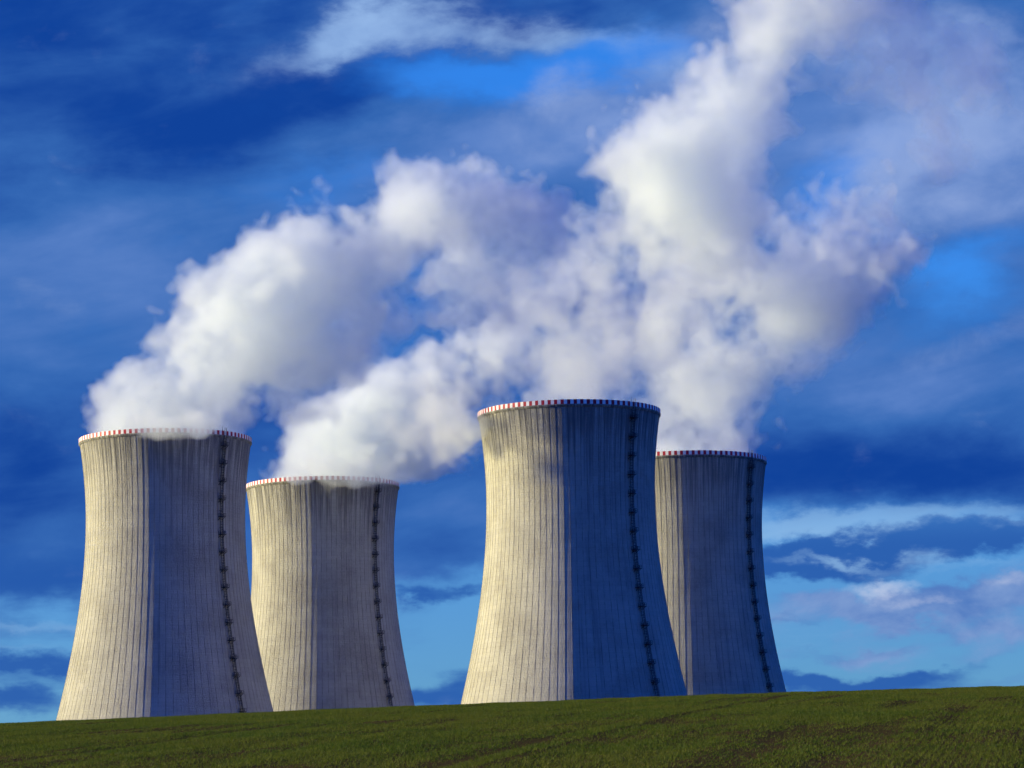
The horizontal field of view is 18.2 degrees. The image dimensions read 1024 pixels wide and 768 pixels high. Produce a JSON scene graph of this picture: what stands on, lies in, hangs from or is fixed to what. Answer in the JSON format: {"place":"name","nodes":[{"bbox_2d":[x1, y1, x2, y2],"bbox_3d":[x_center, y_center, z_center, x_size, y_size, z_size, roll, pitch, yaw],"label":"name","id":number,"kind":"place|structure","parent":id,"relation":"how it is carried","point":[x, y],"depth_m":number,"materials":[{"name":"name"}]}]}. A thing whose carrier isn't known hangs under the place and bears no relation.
{"place":"outdoors","nodes":[
{"label":"outdoors","id":0,"kind":"place"},
{"bbox_2d":[0,685,1023,767],"bbox_3d":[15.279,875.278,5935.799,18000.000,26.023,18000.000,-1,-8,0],"label":"field","id":1,"kind":"structure","parent":0,"point":[527,741],"depth_m":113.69,"materials":[{"name":"green plant"}]},
{"bbox_2d":[56,428,272,720],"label":"cooling tower","id":2,"kind":"structure","parent":1,"relation":"on","point":[165,625],"depth_m":1099.29,"materials":[{"name":"concrete"}]},
{"bbox_2d":[246,475,414,710],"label":"cooling tower","id":3,"kind":"structure","parent":1,"relation":"on","point":[324,606],"depth_m":1235.58,"materials":[{"name":"concrete"}]},
{"bbox_2d":[461,397,686,704],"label":"cooling tower","id":4,"kind":"structure","parent":1,"relation":"on","point":[572,604],"depth_m":1031.15,"materials":[{"name":"concrete"}]},
{"bbox_2d":[655,450,785,695],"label":"cooling tower","id":5,"kind":"structure","parent":1,"relation":"on","point":[708,505],"depth_m":1155.72,"materials":[{"name":"concrete"}]},
{"bbox_2d":[0,0,1023,722],"label":"sky","id":6,"kind":"structure","parent":0,"point":[335,236],"materials":[{"name":"blue"}]}
]}

